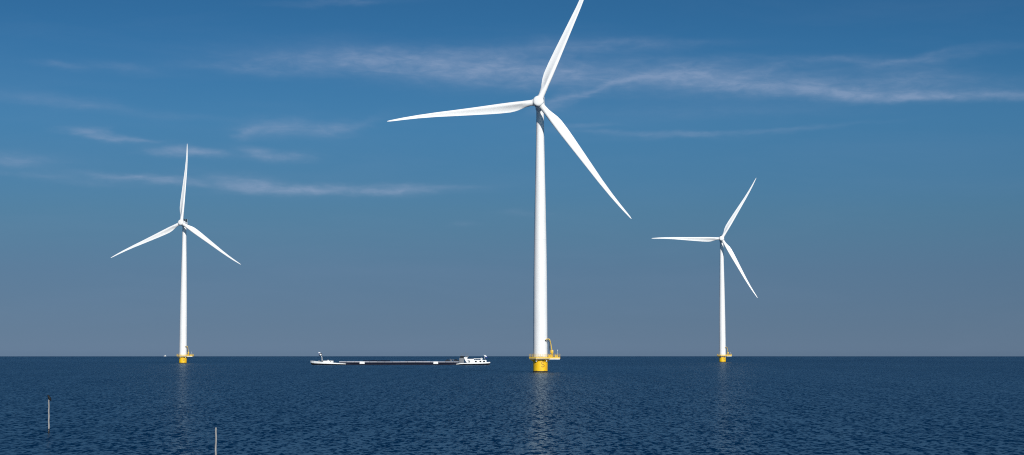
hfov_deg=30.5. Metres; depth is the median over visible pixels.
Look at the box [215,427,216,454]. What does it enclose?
pole
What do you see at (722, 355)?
wind turbine
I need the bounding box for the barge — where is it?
[311,352,489,364]
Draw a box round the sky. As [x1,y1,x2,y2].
[0,0,1023,355]
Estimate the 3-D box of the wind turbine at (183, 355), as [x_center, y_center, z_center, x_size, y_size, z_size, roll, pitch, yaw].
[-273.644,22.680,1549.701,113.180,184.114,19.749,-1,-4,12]
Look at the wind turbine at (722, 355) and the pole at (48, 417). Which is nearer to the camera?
the pole at (48, 417)
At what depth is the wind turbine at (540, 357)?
806.61 m
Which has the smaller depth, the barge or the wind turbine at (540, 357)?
the wind turbine at (540, 357)
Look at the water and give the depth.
282.98 m
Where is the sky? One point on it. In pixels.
(881, 142)
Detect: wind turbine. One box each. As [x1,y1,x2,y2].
[111,145,239,362]
[389,0,630,371]
[652,179,757,361]
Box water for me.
[0,356,1023,454]
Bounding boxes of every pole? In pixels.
[48,400,49,432]
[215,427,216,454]

